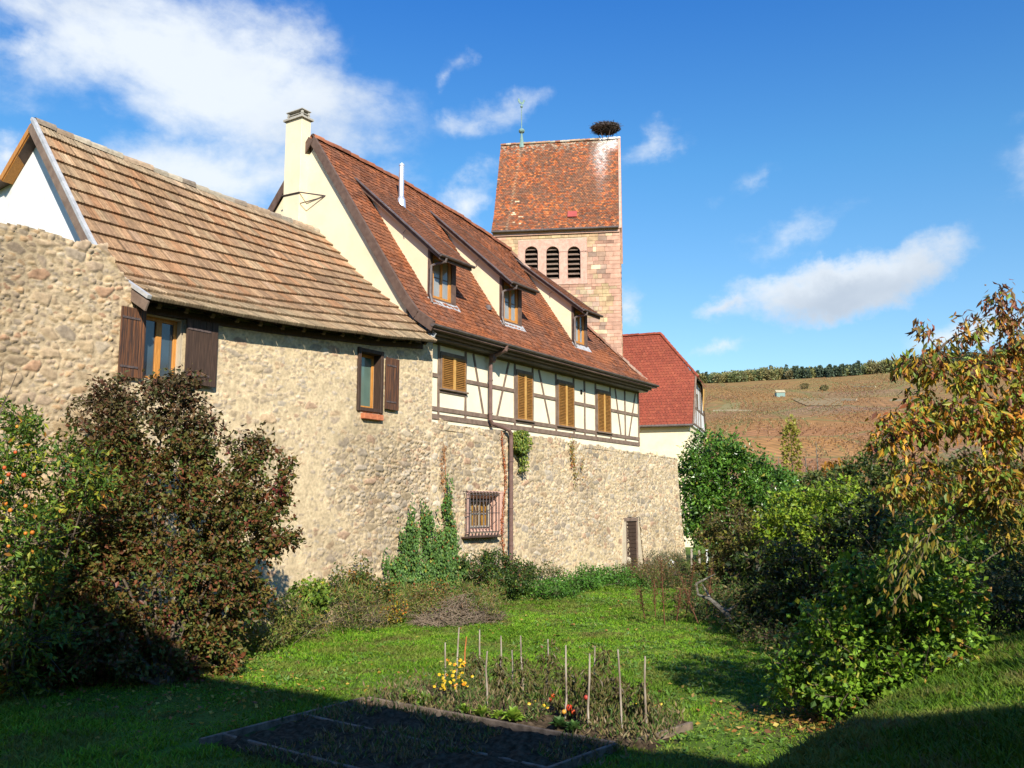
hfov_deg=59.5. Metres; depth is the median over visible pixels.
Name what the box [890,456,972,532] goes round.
orchard tree
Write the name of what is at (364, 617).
weed patch
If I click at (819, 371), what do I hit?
forest
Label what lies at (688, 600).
dock stalk
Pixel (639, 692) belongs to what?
tomato plant
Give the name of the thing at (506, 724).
edging board
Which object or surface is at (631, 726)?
bed weeds
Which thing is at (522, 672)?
tomato plant
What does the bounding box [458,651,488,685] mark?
tomato plant
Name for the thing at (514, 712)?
lettuce
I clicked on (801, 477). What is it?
orchard tree
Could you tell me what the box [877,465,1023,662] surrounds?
dogwood shrub
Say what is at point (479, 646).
garden stake
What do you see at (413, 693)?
lettuce
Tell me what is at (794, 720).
fallen leaves
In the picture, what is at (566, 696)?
garden stake
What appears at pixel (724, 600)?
weed patch
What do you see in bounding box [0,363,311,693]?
plum bush
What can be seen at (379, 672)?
fallen leaves
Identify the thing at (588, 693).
garden stake
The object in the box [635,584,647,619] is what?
dock stalk
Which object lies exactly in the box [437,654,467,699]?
marigold
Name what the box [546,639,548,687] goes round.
garden stake
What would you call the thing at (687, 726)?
edging board
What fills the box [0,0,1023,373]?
sky
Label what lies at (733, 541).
spindle shrub
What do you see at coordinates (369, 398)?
window
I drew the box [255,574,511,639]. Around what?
tall grass
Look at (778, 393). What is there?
vineyard hut
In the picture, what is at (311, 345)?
stone house
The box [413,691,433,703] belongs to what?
lettuce
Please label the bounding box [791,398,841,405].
fallow field
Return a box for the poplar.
[779,414,804,473]
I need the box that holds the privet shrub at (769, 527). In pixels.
[743,473,875,587]
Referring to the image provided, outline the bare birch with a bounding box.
[813,446,820,470]
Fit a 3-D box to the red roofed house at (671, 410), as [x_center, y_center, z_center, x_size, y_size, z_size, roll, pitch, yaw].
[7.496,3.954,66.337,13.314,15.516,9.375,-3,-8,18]
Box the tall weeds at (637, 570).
[612,555,658,581]
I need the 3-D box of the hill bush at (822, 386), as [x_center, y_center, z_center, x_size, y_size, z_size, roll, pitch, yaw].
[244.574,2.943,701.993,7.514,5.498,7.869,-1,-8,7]
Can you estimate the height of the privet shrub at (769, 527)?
3.417 m
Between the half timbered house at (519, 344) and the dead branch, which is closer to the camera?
the dead branch
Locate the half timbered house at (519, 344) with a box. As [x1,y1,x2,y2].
[268,108,659,562]
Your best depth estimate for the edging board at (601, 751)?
9.39 m
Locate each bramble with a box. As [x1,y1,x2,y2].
[324,551,396,622]
[370,573,461,611]
[940,549,1023,636]
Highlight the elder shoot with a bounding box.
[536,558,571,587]
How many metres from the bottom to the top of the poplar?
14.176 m
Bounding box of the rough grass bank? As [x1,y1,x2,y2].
[650,555,722,582]
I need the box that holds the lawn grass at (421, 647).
[0,580,1022,767]
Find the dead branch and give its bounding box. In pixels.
[696,574,742,633]
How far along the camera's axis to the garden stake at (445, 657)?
13.34 m
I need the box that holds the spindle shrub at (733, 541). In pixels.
[687,493,785,593]
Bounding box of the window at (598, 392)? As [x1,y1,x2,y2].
[596,389,612,433]
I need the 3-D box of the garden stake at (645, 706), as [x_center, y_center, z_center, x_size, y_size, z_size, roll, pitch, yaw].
[1.575,3.684,10.529,0.047,0.942,0.031,0,-8,0]
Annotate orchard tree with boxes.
[795,469,839,487]
[824,456,889,531]
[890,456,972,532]
[935,446,1022,522]
[971,456,1022,474]
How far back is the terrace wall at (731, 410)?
594.02 m
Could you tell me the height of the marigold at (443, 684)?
0.568 m
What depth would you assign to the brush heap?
20.39 m
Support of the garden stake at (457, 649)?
on the ground at (814, 420)
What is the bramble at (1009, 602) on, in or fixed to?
on the ground at (814, 420)
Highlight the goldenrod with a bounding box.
[636,551,690,589]
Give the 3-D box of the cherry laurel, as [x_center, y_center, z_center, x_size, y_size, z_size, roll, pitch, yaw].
[10.329,4.768,38.779,7.400,6.276,5.236,-5,-9,33]
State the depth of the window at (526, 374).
28.66 m
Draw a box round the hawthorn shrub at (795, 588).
[724,491,915,642]
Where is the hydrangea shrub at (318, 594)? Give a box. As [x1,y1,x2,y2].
[281,573,333,634]
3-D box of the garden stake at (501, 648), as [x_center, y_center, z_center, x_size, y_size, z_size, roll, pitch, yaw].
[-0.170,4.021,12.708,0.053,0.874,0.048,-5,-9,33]
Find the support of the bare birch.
on the ground at (814, 420)
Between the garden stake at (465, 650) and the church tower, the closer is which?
the garden stake at (465, 650)
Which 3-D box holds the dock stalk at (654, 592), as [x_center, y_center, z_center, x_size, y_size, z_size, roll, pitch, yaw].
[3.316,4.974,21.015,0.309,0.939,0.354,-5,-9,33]
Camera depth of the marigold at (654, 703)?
11.00 m
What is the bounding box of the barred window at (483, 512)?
[461,491,503,538]
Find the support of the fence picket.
on the ground at (814, 420)
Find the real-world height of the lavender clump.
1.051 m
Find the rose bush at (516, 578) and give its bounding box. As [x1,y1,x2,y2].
[459,546,545,600]
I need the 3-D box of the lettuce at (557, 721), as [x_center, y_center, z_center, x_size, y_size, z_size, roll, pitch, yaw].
[0.551,3.986,10.599,0.255,0.137,0.248,-5,-9,33]
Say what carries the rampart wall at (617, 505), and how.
on the ground at (814, 420)
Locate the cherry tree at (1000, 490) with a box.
[859,279,1023,617]
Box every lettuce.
[403,687,418,699]
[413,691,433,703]
[457,703,472,712]
[472,703,492,715]
[490,709,503,717]
[501,706,525,720]
[548,715,567,726]
[565,719,581,729]
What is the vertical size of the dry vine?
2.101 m
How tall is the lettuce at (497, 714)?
0.107 m
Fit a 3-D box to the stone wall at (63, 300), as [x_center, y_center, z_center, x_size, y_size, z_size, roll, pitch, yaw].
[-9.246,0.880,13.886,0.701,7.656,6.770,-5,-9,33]
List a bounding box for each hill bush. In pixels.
[800,383,808,388]
[819,385,828,390]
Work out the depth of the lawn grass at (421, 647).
13.31 m
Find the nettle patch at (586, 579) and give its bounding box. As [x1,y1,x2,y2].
[522,561,672,598]
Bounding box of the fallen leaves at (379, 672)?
[237,593,862,753]
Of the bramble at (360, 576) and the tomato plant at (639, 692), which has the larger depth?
the bramble at (360, 576)
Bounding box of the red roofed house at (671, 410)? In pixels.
[623,332,705,546]
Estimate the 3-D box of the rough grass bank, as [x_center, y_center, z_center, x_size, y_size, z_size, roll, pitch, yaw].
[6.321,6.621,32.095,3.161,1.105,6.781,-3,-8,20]
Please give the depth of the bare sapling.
10.95 m
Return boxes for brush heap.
[402,578,508,627]
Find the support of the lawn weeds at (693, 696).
on the ground at (814, 420)
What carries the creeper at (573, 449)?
attached to the rampart wall at (617, 505)
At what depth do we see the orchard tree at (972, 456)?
69.21 m
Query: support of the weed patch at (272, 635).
on the ground at (814, 420)
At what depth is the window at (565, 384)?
30.87 m
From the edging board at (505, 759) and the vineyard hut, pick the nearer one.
the edging board at (505, 759)
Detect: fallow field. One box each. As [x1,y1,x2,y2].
[718,402,740,409]
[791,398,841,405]
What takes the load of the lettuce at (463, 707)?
on the soil at (640, 743)
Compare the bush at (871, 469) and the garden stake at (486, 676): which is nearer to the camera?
the garden stake at (486, 676)
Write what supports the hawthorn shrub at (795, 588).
on the ground at (814, 420)
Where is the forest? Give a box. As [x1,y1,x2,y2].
[692,349,1021,382]
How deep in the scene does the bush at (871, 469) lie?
30.75 m
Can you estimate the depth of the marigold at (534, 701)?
11.18 m
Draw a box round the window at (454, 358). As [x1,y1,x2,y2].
[439,351,468,393]
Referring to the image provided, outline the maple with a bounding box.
[819,458,867,502]
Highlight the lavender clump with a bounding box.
[644,547,694,565]
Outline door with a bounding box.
[623,518,638,568]
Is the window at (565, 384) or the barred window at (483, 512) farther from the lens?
the window at (565, 384)
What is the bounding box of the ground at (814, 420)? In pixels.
[0,364,1023,767]
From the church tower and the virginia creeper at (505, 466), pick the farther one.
the church tower
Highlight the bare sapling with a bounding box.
[0,365,16,413]
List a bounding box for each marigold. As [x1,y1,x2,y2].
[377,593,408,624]
[421,668,464,703]
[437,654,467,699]
[448,664,484,702]
[516,691,559,721]
[630,689,666,718]
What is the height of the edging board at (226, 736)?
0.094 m
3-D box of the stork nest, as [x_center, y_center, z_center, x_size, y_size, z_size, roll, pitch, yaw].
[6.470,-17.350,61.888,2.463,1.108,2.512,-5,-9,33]
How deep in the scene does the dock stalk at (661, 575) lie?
19.39 m
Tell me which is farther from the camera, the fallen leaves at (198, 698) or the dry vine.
the dry vine
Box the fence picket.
[690,549,692,566]
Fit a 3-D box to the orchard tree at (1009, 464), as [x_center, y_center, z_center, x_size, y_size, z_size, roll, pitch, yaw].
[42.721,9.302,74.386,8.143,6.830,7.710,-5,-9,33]
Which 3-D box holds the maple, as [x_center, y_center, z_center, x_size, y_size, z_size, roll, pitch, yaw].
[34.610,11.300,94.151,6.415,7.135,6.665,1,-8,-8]
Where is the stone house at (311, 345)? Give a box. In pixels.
[0,117,436,647]
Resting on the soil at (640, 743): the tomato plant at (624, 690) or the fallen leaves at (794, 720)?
the tomato plant at (624, 690)
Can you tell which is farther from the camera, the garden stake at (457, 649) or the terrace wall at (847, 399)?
the terrace wall at (847, 399)
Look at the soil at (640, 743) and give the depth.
11.03 m
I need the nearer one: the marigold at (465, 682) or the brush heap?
the marigold at (465, 682)
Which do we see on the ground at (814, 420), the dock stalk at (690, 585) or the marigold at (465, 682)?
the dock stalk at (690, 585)
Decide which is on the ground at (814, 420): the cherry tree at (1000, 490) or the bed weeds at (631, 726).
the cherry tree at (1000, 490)
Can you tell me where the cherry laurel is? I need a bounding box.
[676,423,818,561]
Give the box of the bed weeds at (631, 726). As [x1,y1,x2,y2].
[237,665,690,767]
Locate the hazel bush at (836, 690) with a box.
[746,500,1003,722]
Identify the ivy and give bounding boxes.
[382,473,471,611]
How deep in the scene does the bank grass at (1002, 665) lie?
6.99 m
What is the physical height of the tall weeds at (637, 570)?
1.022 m
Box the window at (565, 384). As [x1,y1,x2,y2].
[557,379,576,428]
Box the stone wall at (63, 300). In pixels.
[0,223,133,663]
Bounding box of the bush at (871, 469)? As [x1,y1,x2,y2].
[791,443,938,562]
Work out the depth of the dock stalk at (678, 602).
20.04 m
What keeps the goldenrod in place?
on the ground at (814, 420)
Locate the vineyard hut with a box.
[775,390,784,396]
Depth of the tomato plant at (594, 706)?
10.76 m
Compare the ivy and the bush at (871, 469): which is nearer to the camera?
the ivy
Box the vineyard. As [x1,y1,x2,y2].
[703,367,1023,477]
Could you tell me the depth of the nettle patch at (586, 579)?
26.99 m
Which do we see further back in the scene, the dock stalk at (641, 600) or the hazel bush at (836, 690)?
the dock stalk at (641, 600)
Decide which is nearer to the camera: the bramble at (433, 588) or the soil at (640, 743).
the soil at (640, 743)
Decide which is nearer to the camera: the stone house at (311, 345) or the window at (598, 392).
the stone house at (311, 345)
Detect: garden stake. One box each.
[444,642,445,677]
[456,627,459,679]
[464,636,466,661]
[479,630,480,680]
[485,651,487,707]
[499,636,501,682]
[511,650,513,692]
[520,636,523,704]
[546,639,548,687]
[564,645,567,718]
[587,654,589,727]
[594,646,595,674]
[617,649,622,728]
[644,656,647,731]
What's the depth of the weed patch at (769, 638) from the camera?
16.75 m
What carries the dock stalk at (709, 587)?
on the ground at (814, 420)
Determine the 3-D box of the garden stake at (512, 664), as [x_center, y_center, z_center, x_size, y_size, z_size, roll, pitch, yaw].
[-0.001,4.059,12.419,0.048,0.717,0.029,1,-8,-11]
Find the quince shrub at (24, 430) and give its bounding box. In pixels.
[0,395,133,704]
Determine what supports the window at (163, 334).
in the stone house at (311, 345)
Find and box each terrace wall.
[713,409,749,410]
[841,398,856,400]
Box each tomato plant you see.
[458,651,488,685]
[488,655,509,694]
[506,655,539,703]
[531,635,569,701]
[543,663,581,718]
[571,666,610,722]
[581,646,616,707]
[600,674,637,726]
[631,677,662,730]
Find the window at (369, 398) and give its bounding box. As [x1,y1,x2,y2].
[356,347,383,420]
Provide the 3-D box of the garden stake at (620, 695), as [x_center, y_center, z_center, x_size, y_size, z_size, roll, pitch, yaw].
[1.296,3.689,10.733,0.060,0.989,0.029,0,-8,-2]
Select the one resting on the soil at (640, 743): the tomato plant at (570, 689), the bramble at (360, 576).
the tomato plant at (570, 689)
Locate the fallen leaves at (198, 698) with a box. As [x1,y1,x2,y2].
[15,659,431,748]
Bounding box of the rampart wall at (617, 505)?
[430,418,686,597]
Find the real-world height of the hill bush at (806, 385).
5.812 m
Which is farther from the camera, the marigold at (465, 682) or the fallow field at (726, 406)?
the fallow field at (726, 406)
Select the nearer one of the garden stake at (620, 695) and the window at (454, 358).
the garden stake at (620, 695)
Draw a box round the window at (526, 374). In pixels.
[515,369,534,422]
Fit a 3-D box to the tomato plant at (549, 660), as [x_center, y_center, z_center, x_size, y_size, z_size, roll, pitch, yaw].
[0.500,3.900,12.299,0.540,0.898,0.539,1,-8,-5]
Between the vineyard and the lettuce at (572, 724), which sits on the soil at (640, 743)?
the lettuce at (572, 724)
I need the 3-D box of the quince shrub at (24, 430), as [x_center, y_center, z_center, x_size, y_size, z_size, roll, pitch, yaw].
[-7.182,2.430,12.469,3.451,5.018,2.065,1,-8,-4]
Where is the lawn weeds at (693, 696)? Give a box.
[198,580,991,760]
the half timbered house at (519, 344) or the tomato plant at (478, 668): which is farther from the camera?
the half timbered house at (519, 344)
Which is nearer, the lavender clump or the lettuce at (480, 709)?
the lettuce at (480, 709)
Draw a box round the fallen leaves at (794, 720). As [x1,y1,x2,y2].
[694,676,926,751]
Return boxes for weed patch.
[230,596,458,655]
[287,592,425,641]
[656,570,812,631]
[730,616,873,674]
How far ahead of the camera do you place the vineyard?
557.07 m
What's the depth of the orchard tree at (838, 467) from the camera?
75.08 m
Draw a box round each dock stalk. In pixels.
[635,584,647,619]
[648,576,659,615]
[655,556,667,624]
[674,585,685,620]
[677,574,697,622]
[680,556,697,617]
[704,566,715,613]
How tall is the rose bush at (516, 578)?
1.564 m
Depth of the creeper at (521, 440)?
27.57 m
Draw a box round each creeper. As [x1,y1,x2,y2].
[500,433,507,566]
[508,429,533,472]
[568,436,584,486]
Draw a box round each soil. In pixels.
[218,703,604,767]
[365,684,686,748]
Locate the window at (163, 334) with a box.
[143,314,181,379]
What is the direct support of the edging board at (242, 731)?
on the ground at (814, 420)
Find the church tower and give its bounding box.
[491,99,622,355]
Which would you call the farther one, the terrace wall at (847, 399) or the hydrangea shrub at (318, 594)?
the terrace wall at (847, 399)
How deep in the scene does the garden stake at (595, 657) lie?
11.78 m
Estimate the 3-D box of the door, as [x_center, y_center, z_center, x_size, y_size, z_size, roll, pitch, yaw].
[4.433,6.236,33.897,0.242,2.320,1.230,-5,-9,33]
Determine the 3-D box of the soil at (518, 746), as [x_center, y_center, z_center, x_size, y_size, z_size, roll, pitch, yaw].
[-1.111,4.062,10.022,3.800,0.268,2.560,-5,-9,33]
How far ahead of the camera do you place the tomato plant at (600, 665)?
11.55 m
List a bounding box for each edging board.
[199,697,364,744]
[222,733,358,767]
[302,713,546,767]
[367,697,618,749]
[544,743,616,767]
[636,722,692,740]
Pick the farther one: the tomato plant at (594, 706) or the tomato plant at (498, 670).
the tomato plant at (498, 670)
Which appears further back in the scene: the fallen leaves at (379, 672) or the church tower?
the church tower
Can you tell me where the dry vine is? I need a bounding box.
[438,445,447,499]
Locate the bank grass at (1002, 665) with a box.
[730,626,1023,767]
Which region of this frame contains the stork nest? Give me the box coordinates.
[590,120,622,137]

